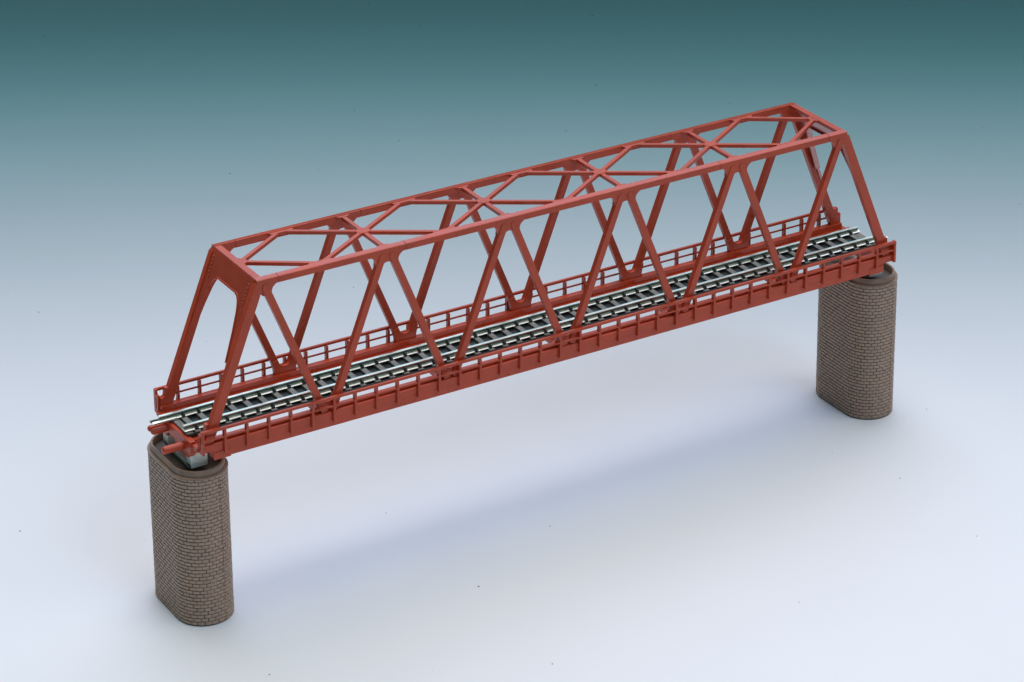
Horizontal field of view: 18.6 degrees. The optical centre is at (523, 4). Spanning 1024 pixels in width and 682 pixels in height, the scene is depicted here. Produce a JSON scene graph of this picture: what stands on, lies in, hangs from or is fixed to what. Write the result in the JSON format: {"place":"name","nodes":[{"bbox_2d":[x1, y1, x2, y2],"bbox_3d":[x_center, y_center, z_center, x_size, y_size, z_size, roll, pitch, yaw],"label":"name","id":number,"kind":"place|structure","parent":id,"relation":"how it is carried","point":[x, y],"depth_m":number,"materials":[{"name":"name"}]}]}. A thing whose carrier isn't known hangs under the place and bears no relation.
{"place":"outdoors","nodes":[
{"label":"outdoors","id":0,"kind":"place"},
{"bbox_2d":[0,0,1023,681],"bbox_3d":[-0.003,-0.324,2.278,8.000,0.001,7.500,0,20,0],"label":"ground","id":1,"kind":"structure","parent":0,"point":[730,498],"depth_m":1.06,"materials":[{"name":"white paper"}]},
{"bbox_2d":[147,433,233,626],"bbox_3d":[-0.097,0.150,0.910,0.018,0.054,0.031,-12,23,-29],"label":"bridge pier","id":2,"kind":"structure","parent":1,"relation":"on","point":[191,528],"depth_m":0.90,"materials":[{"name":"brick"}]},
{"bbox_2d":[147,102,895,459],"bbox_3d":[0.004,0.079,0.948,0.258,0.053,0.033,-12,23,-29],"label":"truss bridge","id":3,"kind":"structure","parent":2,"relation":"on","point":[201,418],"depth_m":0.94,"materials":[{"name":"red plastic"}]},
{"bbox_2d":[816,255,897,419],"bbox_3d":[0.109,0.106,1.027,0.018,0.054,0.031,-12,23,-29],"label":"bridge pier","id":4,"kind":"structure","parent":1,"relation":"on","point":[855,347],"depth_m":1.02,"materials":[{"name":"brick"}]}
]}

